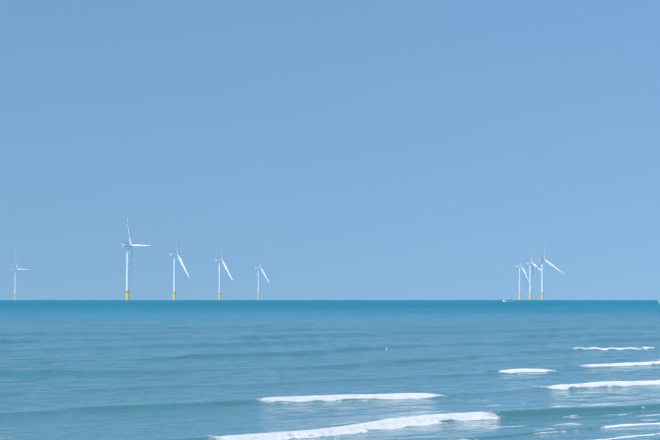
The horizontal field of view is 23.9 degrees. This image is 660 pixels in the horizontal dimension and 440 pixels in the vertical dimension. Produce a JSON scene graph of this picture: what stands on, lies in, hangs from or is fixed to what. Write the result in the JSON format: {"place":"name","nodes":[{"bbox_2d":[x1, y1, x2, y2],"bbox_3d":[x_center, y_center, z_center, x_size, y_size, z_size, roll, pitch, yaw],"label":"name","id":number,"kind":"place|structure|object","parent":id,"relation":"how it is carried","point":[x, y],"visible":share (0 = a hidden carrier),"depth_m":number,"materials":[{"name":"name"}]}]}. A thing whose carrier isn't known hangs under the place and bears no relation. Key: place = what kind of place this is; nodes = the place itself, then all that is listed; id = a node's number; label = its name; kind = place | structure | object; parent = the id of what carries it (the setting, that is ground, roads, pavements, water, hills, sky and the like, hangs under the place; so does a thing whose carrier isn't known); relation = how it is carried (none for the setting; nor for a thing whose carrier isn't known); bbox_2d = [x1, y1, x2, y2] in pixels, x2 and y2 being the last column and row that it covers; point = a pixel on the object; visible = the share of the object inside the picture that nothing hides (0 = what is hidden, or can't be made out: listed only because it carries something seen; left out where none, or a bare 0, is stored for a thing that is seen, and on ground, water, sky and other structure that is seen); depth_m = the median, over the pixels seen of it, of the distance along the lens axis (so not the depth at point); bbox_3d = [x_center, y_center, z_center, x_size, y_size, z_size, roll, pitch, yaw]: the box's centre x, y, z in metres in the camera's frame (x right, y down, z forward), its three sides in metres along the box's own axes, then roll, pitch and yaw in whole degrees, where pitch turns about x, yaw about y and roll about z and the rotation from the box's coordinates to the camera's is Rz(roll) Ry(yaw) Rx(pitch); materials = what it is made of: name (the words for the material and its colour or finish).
{"place":"outdoors","nodes":[
{"label":"outdoors","id":0,"kind":"place"},
{"bbox_2d":[0,300,659,439],"bbox_3d":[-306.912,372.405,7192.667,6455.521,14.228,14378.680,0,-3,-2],"label":"sea","id":1,"kind":"structure","parent":0,"point":[319,370],"depth_m":78.87,"materials":[{"name":"liquid"}]},
{"bbox_2d":[12,251,27,299],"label":"wind turbine","id":2,"kind":"object","parent":1,"relation":"in","point":[15,269],"visible":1,"depth_m":5295.95,"materials":[{"name":"metal"}]},
{"bbox_2d":[122,214,150,300],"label":"wind turbine","id":3,"kind":"object","parent":1,"relation":"in","point":[128,245],"visible":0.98,"depth_m":2961.61,"materials":[{"name":"metal"}]},
{"bbox_2d":[170,226,189,299],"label":"wind turbine","id":4,"kind":"object","parent":1,"relation":"in","point":[175,254],"visible":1,"depth_m":3560.92,"materials":[{"name":"metal"}]},
{"bbox_2d":[215,235,232,299],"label":"wind turbine","id":5,"kind":"object","parent":1,"relation":"in","point":[220,260],"visible":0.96,"depth_m":4095.22,"materials":[{"name":"metal"}]},
{"bbox_2d":[255,248,268,299],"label":"wind turbine","id":6,"kind":"object","parent":1,"relation":"in","point":[258,268],"visible":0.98,"depth_m":5081.44,"materials":[{"name":"metal"}]},
{"bbox_2d":[516,247,528,299],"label":"wind turbine","id":7,"kind":"object","parent":1,"relation":"in","point":[520,267],"visible":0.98,"depth_m":4871.58,"materials":[{"name":"metal"}]},
{"bbox_2d":[526,238,540,299],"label":"wind turbine","id":8,"kind":"object","parent":1,"relation":"in","point":[530,264],"visible":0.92,"depth_m":4465.57,"materials":[{"name":"metal"}]},
{"bbox_2d":[533,234,563,299],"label":"wind turbine","id":9,"kind":"object","parent":1,"relation":"in","point":[541,259],"visible":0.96,"depth_m":3997.95,"materials":[{"name":"metal"}]},
{"bbox_2d":[0,0,659,303],"label":"sky","id":10,"kind":"structure","parent":0,"point":[370,149],"materials":[{"name":"blue"}]}
]}

